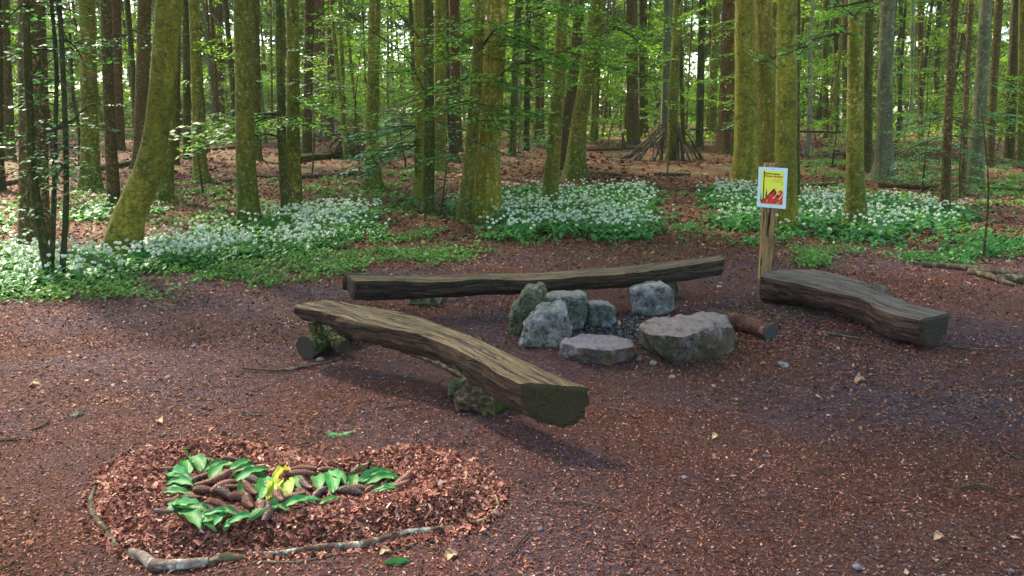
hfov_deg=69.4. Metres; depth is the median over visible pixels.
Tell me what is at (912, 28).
spruce tree
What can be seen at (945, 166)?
spruce tree
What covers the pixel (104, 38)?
overhanging branch
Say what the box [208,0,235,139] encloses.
spruce tree
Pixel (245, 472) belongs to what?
green leaf
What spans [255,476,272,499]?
green leaf
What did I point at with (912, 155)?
brushwood
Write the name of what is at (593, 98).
beech tree
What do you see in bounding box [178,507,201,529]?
green leaf
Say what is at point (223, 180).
fallen log
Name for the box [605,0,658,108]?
beech tree
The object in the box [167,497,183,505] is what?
green leaf
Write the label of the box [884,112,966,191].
beech sapling
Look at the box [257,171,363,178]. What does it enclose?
fallen log
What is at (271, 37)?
spruce tree
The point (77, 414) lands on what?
stone
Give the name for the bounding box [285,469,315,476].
spruce cone
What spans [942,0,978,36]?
spruce tree
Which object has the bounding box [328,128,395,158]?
brushwood
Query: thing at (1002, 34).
beech tree
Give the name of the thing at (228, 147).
fallen log
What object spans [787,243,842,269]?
ground herbs
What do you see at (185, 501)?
green leaf
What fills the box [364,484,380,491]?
spruce cone
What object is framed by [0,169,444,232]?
ground herbs
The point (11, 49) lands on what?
spruce tree
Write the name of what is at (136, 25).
beech tree
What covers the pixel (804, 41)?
spruce tree
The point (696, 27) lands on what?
sky
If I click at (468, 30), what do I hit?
spruce tree
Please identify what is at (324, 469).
spruce cone
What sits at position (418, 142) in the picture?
beech tree
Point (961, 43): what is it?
beech tree
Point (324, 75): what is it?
beech sapling
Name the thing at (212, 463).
green leaf
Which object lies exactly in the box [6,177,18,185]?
fallen log
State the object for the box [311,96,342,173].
beech sapling
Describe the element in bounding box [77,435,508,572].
mulch bed
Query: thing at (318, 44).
spruce tree
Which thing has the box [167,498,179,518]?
green leaf
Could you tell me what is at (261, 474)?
green leaf
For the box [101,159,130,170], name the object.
fallen log
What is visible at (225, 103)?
leafy bush
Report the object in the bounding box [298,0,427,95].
overhanging branch
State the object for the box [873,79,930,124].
leafy bush
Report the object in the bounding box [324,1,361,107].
beech tree
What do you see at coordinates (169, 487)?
green leaf
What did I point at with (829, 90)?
leafy bush
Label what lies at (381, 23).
beech tree
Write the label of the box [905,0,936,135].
spruce tree
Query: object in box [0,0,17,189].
spruce tree
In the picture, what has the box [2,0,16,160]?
spruce tree
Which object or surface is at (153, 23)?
beech tree
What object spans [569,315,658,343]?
charcoal
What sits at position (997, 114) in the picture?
beech sapling
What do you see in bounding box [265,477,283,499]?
yellow leaf
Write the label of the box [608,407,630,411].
twig
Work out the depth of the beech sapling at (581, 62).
37.98 m
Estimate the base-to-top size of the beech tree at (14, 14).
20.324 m
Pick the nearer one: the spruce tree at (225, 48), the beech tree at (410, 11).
the beech tree at (410, 11)
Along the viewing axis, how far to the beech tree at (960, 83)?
48.09 m
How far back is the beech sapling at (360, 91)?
45.89 m
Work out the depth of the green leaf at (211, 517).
2.83 m
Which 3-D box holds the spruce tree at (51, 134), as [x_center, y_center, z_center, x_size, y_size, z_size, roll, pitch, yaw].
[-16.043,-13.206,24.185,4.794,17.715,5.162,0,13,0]
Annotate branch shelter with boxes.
[619,112,844,161]
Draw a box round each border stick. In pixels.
[88,482,108,529]
[105,530,118,546]
[127,548,154,569]
[148,557,208,570]
[206,552,245,565]
[211,552,341,575]
[238,526,451,555]
[394,540,421,553]
[452,494,499,529]
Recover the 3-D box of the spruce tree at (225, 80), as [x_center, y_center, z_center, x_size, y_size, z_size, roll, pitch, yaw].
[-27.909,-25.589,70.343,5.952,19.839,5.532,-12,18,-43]
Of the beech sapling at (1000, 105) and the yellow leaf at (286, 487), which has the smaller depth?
the yellow leaf at (286, 487)
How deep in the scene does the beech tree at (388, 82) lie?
43.01 m
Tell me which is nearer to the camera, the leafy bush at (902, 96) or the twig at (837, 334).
the twig at (837, 334)
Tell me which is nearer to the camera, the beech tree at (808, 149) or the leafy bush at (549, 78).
the beech tree at (808, 149)
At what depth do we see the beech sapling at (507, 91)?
40.16 m
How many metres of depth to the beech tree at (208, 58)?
47.04 m
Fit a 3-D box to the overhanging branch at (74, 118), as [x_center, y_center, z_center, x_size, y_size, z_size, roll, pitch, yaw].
[-6.204,-2.469,10.711,1.034,0.443,0.582,0,13,0]
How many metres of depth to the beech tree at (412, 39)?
34.42 m
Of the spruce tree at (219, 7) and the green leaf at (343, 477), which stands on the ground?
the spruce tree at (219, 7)
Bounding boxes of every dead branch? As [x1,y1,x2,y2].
[329,135,339,152]
[334,130,358,152]
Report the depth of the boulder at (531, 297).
5.51 m
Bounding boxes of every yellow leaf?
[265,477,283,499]
[272,465,288,481]
[276,477,294,494]
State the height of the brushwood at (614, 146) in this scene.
1.049 m
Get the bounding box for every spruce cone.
[154,508,174,514]
[160,467,173,471]
[164,497,176,502]
[181,495,202,499]
[184,475,199,488]
[192,485,211,494]
[194,479,209,486]
[200,472,207,479]
[202,504,222,514]
[204,498,226,506]
[206,469,230,484]
[209,479,236,493]
[215,486,233,501]
[221,456,237,460]
[224,484,237,490]
[225,505,242,514]
[228,491,244,502]
[241,493,254,509]
[242,480,257,495]
[245,474,258,483]
[255,499,266,511]
[261,499,273,522]
[272,488,284,502]
[284,491,305,500]
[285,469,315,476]
[291,465,316,470]
[292,487,311,495]
[299,475,312,490]
[312,486,327,497]
[319,466,334,471]
[335,485,364,495]
[349,484,366,490]
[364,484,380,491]
[392,470,411,484]
[392,479,409,489]
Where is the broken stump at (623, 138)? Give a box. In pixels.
[621,132,626,147]
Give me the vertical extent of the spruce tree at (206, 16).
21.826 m
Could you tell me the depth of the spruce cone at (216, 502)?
2.97 m
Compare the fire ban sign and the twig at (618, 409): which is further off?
the fire ban sign
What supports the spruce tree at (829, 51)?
on the ground
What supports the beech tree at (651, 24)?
on the ground
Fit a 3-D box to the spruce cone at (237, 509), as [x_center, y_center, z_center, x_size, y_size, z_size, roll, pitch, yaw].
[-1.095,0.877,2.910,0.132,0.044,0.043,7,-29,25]
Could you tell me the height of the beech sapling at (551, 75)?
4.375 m
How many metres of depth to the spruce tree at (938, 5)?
50.36 m
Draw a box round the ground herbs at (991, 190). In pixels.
[800,153,1023,212]
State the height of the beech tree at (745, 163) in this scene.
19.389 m
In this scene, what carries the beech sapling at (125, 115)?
on the ground
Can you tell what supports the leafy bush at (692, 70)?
on the ground
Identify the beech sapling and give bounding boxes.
[11,1,68,106]
[11,22,50,124]
[12,40,59,108]
[12,70,53,136]
[13,55,59,115]
[17,17,101,120]
[17,73,79,111]
[71,10,128,100]
[97,30,152,117]
[149,62,219,123]
[176,98,225,193]
[218,33,273,95]
[220,72,276,122]
[226,83,275,130]
[260,34,302,89]
[300,50,353,110]
[301,67,390,138]
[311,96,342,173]
[314,37,366,113]
[328,54,400,121]
[335,65,381,128]
[349,43,388,170]
[359,109,414,166]
[361,123,411,165]
[364,36,470,139]
[406,128,465,209]
[464,20,521,122]
[468,0,549,150]
[502,37,532,122]
[507,20,549,137]
[508,65,549,123]
[510,0,575,134]
[521,71,567,134]
[541,0,605,97]
[544,18,615,103]
[588,31,633,142]
[588,35,662,146]
[601,73,655,126]
[605,58,661,119]
[638,44,695,132]
[659,0,708,171]
[685,57,719,134]
[694,0,806,155]
[697,0,821,121]
[715,19,776,129]
[775,32,825,105]
[800,50,846,138]
[800,97,874,167]
[842,108,927,159]
[873,9,988,140]
[873,38,904,130]
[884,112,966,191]
[893,0,949,139]
[894,0,946,165]
[908,64,1023,157]
[915,120,1008,202]
[924,0,1016,140]
[957,0,1017,110]
[957,66,1017,147]
[969,31,1017,108]
[980,109,994,261]
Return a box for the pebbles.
[10,252,1014,572]
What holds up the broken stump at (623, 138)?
on the ground
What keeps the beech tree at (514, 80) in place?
on the ground
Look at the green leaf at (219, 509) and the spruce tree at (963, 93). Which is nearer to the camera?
the green leaf at (219, 509)
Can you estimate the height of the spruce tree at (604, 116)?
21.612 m
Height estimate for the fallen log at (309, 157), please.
0.269 m
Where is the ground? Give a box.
[0,119,1023,575]
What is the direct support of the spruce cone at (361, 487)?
on the mulch bed
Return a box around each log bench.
[293,300,589,427]
[342,256,724,300]
[759,270,950,348]
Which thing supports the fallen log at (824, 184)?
on the ground
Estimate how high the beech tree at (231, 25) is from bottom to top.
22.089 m
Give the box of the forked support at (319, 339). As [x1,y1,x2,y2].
[296,322,352,358]
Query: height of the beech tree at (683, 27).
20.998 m
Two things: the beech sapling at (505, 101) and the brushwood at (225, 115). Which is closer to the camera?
the beech sapling at (505, 101)
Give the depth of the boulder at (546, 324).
5.24 m
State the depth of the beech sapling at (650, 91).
43.36 m
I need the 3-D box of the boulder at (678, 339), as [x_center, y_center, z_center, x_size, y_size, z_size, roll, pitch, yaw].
[1.288,0.291,5.358,0.650,0.334,1.416,5,14,21]
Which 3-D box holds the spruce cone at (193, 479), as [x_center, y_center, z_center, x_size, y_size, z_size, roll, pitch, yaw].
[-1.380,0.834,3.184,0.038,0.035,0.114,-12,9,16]
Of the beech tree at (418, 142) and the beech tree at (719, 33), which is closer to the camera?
the beech tree at (418, 142)
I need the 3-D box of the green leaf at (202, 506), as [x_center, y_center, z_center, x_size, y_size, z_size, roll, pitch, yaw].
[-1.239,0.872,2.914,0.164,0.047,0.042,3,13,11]
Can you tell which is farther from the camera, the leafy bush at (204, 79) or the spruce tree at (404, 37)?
the spruce tree at (404, 37)
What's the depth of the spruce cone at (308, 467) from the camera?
3.25 m
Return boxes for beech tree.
[9,0,56,71]
[10,0,101,105]
[11,0,16,36]
[64,8,130,131]
[76,0,104,190]
[95,1,136,104]
[99,0,182,258]
[121,9,152,96]
[125,0,135,135]
[132,5,154,57]
[157,50,178,200]
[169,0,374,213]
[180,0,234,159]
[188,0,255,182]
[200,0,233,128]
[219,2,302,141]
[225,4,286,92]
[233,0,262,225]
[252,0,263,160]
[260,0,276,110]
[260,0,365,158]
[262,0,285,123]
[264,0,304,100]
[285,0,355,93]
[286,0,362,211]
[300,0,384,149]
[320,0,414,189]
[322,0,409,145]
[324,0,368,123]
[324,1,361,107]
[333,0,423,198]
[337,0,386,107]
[342,0,407,128]
[343,0,400,127]
[344,0,405,119]
[350,0,473,213]
[352,0,413,134]
[355,0,413,124]
[357,0,402,105]
[380,0,414,114]
[381,0,571,223]
[385,0,414,95]
[410,0,468,143]
[434,0,447,171]
[459,0,524,100]
[459,1,471,126]
[460,0,473,120]
[460,0,510,54]
[460,7,509,79]
[461,0,552,155]
[502,0,625,203]
[503,0,534,129]
[506,0,550,151]
[506,1,524,130]
[518,30,520,137]
[522,0,551,127]
[542,0,682,180]
[546,0,627,143]
[560,0,584,169]
[587,1,625,115]
[588,0,647,122]
[589,28,602,140]
[600,0,662,135]
[603,0,625,129]
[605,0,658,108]
[623,1,672,106]
[642,0,715,159]
[646,12,695,109]
[647,0,691,125]
[647,0,710,101]
[650,0,684,141]
[651,0,690,73]
[651,0,707,110]
[651,0,721,147]
[679,31,685,144]
[683,0,721,125]
[704,0,719,134]
[722,0,827,117]
[727,0,758,186]
[774,0,823,90]
[775,0,798,232]
[775,0,831,109]
[797,0,800,200]
[797,0,869,225]
[800,0,879,141]
[802,2,839,126]
[803,0,814,156]
[864,0,873,172]
[866,0,898,181]
[873,0,897,104]
[873,0,909,110]
[873,1,897,106]
[894,0,948,120]
[915,1,978,130]
[924,1,992,106]
[933,0,978,100]
[941,6,1010,112]
[959,0,1008,90]
[966,0,1023,185]
[979,1,1010,141]
[1017,0,1023,161]
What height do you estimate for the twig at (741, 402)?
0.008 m
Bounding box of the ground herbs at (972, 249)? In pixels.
[669,221,1023,264]
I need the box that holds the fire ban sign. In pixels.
[757,163,787,279]
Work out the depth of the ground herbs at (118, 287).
7.95 m
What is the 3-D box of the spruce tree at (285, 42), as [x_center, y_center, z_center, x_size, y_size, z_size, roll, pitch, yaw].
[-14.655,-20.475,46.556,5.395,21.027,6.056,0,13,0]
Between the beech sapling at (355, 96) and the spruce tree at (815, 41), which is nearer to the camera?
the beech sapling at (355, 96)
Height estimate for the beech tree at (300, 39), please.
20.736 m
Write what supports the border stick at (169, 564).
on the mulch bed
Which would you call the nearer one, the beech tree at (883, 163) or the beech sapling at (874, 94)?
the beech tree at (883, 163)
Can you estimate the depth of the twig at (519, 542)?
2.83 m
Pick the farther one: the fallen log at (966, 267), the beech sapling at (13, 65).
the beech sapling at (13, 65)
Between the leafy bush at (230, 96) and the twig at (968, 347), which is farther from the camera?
the leafy bush at (230, 96)
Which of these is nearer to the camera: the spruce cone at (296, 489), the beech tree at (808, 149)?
the spruce cone at (296, 489)
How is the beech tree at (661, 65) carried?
on the ground
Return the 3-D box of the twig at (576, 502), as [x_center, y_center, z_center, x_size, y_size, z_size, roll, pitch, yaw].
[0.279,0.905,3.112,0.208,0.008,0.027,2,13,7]
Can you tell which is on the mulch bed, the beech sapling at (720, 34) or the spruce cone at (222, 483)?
the spruce cone at (222, 483)
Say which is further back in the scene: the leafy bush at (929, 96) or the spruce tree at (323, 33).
the leafy bush at (929, 96)
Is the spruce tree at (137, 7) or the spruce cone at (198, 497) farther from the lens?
the spruce tree at (137, 7)
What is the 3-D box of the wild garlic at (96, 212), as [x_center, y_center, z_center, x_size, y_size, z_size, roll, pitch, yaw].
[-6.649,-1.386,12.494,1.846,0.306,3.311,-12,18,-43]
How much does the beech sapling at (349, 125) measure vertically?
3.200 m
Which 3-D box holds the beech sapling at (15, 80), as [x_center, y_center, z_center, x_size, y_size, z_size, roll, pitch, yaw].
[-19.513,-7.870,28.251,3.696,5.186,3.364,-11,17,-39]
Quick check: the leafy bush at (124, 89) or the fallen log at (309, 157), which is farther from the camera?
the leafy bush at (124, 89)
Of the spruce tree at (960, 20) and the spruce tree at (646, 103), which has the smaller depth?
the spruce tree at (646, 103)
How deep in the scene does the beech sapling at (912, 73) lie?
34.48 m
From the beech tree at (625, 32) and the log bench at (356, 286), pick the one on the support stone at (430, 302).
the log bench at (356, 286)
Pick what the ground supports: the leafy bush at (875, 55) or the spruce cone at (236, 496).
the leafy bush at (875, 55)
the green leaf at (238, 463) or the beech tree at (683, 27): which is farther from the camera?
the beech tree at (683, 27)
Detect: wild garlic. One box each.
[0,194,403,297]
[0,207,17,237]
[50,193,211,220]
[430,176,682,244]
[680,177,995,249]
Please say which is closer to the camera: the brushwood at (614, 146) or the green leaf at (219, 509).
the green leaf at (219, 509)
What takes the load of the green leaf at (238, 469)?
on the mulch bed
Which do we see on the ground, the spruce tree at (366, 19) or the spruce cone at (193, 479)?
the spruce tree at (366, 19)
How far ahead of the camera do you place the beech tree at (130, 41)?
25.15 m
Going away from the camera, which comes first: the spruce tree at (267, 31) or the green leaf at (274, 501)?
the green leaf at (274, 501)
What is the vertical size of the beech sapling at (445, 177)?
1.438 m
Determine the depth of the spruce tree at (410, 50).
82.43 m
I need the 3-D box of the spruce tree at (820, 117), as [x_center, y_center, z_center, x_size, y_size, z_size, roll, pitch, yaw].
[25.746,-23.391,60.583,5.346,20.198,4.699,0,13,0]
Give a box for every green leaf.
[163,487,191,494]
[165,464,187,476]
[166,472,196,484]
[166,484,179,489]
[167,474,193,485]
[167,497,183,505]
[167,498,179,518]
[171,497,204,509]
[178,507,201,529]
[179,458,193,473]
[180,502,215,514]
[187,453,206,470]
[196,512,215,531]
[202,459,226,472]
[202,515,222,522]
[203,506,232,515]
[208,462,227,477]
[213,505,237,514]
[213,514,225,525]
[222,517,230,530]
[224,517,244,527]
[228,511,252,523]
[230,458,251,469]
[230,463,259,475]
[234,466,268,480]
[237,479,253,492]
[245,505,278,520]
[250,465,265,477]
[252,498,285,511]
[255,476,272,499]
[272,503,291,510]
[282,475,301,487]
[284,494,309,505]
[297,496,320,501]
[311,473,324,488]
[319,495,340,504]
[324,469,340,492]
[325,430,353,436]
[334,468,348,484]
[346,472,358,484]
[358,467,378,481]
[365,471,398,484]
[370,467,393,475]
[371,483,397,492]
[377,482,393,491]
[384,557,411,565]
[387,472,397,480]
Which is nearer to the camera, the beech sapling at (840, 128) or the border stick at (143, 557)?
the border stick at (143, 557)
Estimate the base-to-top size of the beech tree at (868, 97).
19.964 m
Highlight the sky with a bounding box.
[48,0,1009,118]
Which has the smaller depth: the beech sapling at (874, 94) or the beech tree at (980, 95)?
the beech tree at (980, 95)
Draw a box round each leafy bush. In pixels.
[14,83,77,124]
[50,62,101,123]
[59,76,128,120]
[73,64,131,124]
[98,70,131,125]
[180,65,226,116]
[180,71,226,118]
[203,67,285,130]
[206,86,231,121]
[260,54,334,130]
[300,54,383,132]
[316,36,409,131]
[356,56,412,127]
[381,62,413,124]
[392,48,412,123]
[395,58,468,121]
[446,44,509,120]
[503,27,569,132]
[522,10,622,133]
[546,43,589,124]
[588,75,625,123]
[590,80,651,126]
[614,42,696,125]
[614,62,661,120]
[657,63,709,123]
[678,62,719,124]
[679,72,719,128]
[684,87,707,117]
[717,64,825,129]
[775,67,820,124]
[800,78,833,123]
[801,63,841,120]
[816,45,916,130]
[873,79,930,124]
[874,44,932,126]
[893,85,933,120]
[896,39,1000,129]
[908,76,945,123]
[911,19,1008,131]
[956,56,1017,125]
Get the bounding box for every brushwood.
[205,106,270,131]
[312,105,414,141]
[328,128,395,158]
[590,137,636,152]
[873,139,996,160]
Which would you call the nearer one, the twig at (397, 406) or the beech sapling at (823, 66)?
the twig at (397, 406)
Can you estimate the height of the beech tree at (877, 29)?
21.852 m
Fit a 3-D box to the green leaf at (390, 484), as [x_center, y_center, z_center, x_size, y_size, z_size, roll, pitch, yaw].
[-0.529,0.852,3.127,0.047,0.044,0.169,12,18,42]
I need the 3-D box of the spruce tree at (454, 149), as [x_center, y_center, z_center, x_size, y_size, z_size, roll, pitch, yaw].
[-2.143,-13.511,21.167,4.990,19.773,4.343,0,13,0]
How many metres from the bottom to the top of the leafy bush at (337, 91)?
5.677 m
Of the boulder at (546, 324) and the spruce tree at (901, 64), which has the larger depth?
the spruce tree at (901, 64)
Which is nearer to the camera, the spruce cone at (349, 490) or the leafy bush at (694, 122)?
the spruce cone at (349, 490)
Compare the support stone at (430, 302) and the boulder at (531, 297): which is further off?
the support stone at (430, 302)
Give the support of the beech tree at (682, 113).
on the ground
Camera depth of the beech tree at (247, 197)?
11.02 m
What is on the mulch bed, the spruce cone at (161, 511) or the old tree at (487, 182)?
the spruce cone at (161, 511)
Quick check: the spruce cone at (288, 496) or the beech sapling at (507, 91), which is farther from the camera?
the beech sapling at (507, 91)
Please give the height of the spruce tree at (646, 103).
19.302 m
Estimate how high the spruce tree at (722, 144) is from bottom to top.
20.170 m
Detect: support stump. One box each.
[448,378,465,396]
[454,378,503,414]
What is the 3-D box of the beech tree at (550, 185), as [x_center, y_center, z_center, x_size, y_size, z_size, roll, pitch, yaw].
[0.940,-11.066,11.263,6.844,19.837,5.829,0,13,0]
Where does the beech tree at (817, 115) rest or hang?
on the ground
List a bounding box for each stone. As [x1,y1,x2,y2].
[70,412,83,417]
[409,297,444,306]
[649,360,656,364]
[777,361,788,367]
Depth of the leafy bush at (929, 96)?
68.20 m
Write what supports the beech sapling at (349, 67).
on the ground
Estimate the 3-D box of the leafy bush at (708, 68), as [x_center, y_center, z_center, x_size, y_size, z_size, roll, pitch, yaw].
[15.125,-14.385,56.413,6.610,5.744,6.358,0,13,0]
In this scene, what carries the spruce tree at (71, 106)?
on the ground
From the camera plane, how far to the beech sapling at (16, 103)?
26.64 m
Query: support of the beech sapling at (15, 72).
on the ground
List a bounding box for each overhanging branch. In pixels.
[0,125,18,150]
[48,21,187,65]
[50,102,124,132]
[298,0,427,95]
[342,0,425,45]
[471,0,626,63]
[484,12,698,94]
[749,0,870,70]
[810,0,881,25]
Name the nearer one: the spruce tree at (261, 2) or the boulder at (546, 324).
the boulder at (546, 324)
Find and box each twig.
[0,436,27,440]
[31,421,49,430]
[243,358,340,371]
[243,411,268,412]
[384,403,415,408]
[510,527,532,554]
[554,501,602,506]
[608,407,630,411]
[729,396,755,407]
[819,331,867,339]
[822,334,855,337]
[934,552,985,567]
[947,345,991,349]
[960,483,995,488]
[998,449,1017,458]
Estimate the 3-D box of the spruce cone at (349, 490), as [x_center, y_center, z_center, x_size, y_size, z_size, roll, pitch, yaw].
[-0.674,0.845,3.082,0.137,0.046,0.043,4,16,18]
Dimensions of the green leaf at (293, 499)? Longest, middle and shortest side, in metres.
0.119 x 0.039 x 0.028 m
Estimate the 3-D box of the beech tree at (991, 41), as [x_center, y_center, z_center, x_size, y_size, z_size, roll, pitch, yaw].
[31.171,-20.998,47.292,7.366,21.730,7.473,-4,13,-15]
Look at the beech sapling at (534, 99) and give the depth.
40.20 m
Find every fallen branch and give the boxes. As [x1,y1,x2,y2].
[406,352,466,378]
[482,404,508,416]
[967,268,1016,285]
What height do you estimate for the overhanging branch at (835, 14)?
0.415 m
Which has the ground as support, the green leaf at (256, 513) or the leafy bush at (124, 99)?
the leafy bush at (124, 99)
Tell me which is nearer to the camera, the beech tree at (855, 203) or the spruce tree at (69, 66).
the beech tree at (855, 203)
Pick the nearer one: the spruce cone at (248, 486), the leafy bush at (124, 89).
the spruce cone at (248, 486)
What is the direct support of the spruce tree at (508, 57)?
on the ground
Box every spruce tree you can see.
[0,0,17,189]
[0,0,51,248]
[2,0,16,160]
[11,1,17,81]
[11,2,18,122]
[13,2,55,126]
[48,28,75,155]
[53,2,75,123]
[59,0,143,207]
[62,14,80,123]
[66,0,79,74]
[66,0,100,64]
[71,1,79,79]
[99,0,128,150]
[121,0,136,96]
[121,1,152,36]
[124,0,132,126]
[124,0,153,168]
[124,0,154,46]
[131,0,153,49]
[150,49,182,135]
[175,24,188,164]
[200,0,231,55]
[200,0,232,39]
[200,0,233,122]
[200,7,222,152]
[201,37,225,120]
[202,0,221,112]
[202,0,224,135]
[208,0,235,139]
[213,0,226,123]
[223,1,232,76]
[229,0,304,86]
[259,0,270,126]
[260,0,274,58]
[260,0,274,133]
[272,14,286,67]
[300,0,333,153]
[303,0,325,133]
[312,0,321,125]
[326,0,339,138]
[334,0,368,121]
[356,5,382,37]
[382,0,409,116]
[389,1,412,117]
[393,0,408,112]
[432,0,433,49]
[446,0,464,162]
[449,0,471,150]
[460,0,474,95]
[507,0,522,119]
[522,0,544,138]
[601,0,614,136]
[601,0,622,124]
[602,0,638,117]
[626,0,652,144]
[637,1,662,96]
[639,0,647,137]
[645,0,654,131]
[647,0,650,89]
[658,0,693,129]
[678,0,706,125]
[692,7,721,77]
[696,1,721,118]
[705,10,710,131]
[710,0,734,154]
[800,0,816,89]
[800,0,830,79]
[800,1,822,120]
[801,0,828,130]
[801,0,839,125]
[804,0,839,134]
[808,0,840,118]
[816,24,822,125]
[823,1,847,138]
[826,1,842,101]
[841,0,847,126]
[873,0,933,142]
[873,2,910,124]
[874,14,905,130]
[875,0,917,89]
[887,0,1009,212]
[893,0,897,59]
[893,0,910,131]
[898,0,977,129]
[902,1,916,127]
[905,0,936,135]
[916,0,932,125]
[923,0,1019,191]
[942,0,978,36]
[943,1,979,53]
[958,0,975,137]
[960,0,1019,167]
[964,1,1002,57]
[993,0,1018,158]
[996,22,1007,126]
[999,6,1009,94]
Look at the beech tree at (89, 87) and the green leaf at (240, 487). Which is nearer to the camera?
the green leaf at (240, 487)
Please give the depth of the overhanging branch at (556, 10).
10.40 m
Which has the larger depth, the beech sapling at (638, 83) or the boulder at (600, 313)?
the beech sapling at (638, 83)
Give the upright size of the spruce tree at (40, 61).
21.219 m
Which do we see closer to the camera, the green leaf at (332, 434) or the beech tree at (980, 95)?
the green leaf at (332, 434)
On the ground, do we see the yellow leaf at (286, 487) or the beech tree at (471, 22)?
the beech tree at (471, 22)
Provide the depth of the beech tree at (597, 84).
34.61 m
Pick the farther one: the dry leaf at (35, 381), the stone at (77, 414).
the dry leaf at (35, 381)
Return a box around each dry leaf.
[29,378,40,385]
[379,545,391,553]
[444,547,457,559]
[854,374,865,381]
[933,530,943,539]
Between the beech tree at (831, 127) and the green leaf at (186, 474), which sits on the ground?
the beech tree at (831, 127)
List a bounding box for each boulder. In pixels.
[508,282,546,334]
[518,299,572,347]
[546,290,587,330]
[559,334,635,365]
[587,300,615,327]
[628,280,674,316]
[639,311,737,364]
[665,281,679,298]
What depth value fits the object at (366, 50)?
48.83 m
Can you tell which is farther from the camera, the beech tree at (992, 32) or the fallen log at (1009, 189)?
the beech tree at (992, 32)
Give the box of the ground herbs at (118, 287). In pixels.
[0,225,519,304]
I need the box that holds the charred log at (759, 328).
[710,309,775,339]
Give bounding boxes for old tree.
[471,0,590,221]
[755,0,775,166]
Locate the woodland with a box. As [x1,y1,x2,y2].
[10,0,1016,122]
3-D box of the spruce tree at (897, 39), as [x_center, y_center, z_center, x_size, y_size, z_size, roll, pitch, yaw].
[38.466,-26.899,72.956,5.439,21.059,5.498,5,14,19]
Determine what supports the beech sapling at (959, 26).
on the ground
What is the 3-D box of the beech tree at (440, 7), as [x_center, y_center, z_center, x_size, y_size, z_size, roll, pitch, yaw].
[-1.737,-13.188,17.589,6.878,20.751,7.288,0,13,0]
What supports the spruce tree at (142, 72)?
on the ground
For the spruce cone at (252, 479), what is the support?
on the mulch bed
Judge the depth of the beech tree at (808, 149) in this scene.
26.49 m
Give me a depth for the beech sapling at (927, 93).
26.34 m
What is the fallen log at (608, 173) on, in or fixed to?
on the ground
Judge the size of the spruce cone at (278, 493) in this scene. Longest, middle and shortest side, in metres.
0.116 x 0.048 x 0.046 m
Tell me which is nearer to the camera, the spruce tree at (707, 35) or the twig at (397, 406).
the twig at (397, 406)
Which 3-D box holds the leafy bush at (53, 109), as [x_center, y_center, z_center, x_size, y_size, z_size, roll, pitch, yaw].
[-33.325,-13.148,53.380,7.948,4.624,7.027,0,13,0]
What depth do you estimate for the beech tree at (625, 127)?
43.60 m
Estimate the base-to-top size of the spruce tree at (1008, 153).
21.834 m
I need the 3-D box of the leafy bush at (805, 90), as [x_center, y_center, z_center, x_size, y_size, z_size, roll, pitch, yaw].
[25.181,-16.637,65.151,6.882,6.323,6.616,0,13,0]
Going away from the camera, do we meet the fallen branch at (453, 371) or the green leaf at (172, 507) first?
the green leaf at (172, 507)
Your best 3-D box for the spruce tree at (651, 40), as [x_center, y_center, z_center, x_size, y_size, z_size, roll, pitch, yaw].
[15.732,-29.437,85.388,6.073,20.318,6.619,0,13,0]
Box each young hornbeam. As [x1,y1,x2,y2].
[0,0,132,275]
[68,31,80,164]
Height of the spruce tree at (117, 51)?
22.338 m
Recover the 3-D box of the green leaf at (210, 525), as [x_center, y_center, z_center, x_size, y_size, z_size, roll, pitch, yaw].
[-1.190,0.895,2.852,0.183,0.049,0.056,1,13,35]
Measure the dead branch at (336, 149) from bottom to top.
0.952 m
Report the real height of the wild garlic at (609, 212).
0.398 m
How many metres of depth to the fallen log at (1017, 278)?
7.35 m
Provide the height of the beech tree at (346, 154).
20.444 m
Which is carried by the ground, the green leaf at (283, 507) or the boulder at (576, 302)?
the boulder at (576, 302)
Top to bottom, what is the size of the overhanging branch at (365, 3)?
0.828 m
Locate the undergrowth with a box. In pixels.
[15,111,1017,143]
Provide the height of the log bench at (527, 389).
0.283 m
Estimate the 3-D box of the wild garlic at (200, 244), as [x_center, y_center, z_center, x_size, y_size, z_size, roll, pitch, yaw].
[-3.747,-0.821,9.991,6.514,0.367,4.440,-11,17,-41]
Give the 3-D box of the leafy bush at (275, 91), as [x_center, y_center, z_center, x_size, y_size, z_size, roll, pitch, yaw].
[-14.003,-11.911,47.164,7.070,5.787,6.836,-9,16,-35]
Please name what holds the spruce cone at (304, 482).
on the mulch bed
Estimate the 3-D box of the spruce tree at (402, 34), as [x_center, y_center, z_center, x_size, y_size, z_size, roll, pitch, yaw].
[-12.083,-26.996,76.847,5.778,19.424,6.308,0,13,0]
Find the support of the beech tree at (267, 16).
on the ground
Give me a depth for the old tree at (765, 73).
14.36 m
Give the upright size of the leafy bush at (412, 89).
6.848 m
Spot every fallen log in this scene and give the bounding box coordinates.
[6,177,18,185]
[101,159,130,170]
[208,146,235,150]
[212,178,235,181]
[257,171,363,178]
[301,150,341,154]
[301,152,355,161]
[586,147,635,150]
[600,171,622,175]
[654,172,690,175]
[800,182,845,186]
[878,181,938,189]
[922,261,1023,274]
[979,186,1023,191]
[995,274,1023,283]
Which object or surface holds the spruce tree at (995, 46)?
on the ground
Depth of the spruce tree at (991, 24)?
39.69 m
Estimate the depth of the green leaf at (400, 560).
2.71 m
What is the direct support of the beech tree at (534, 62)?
on the ground

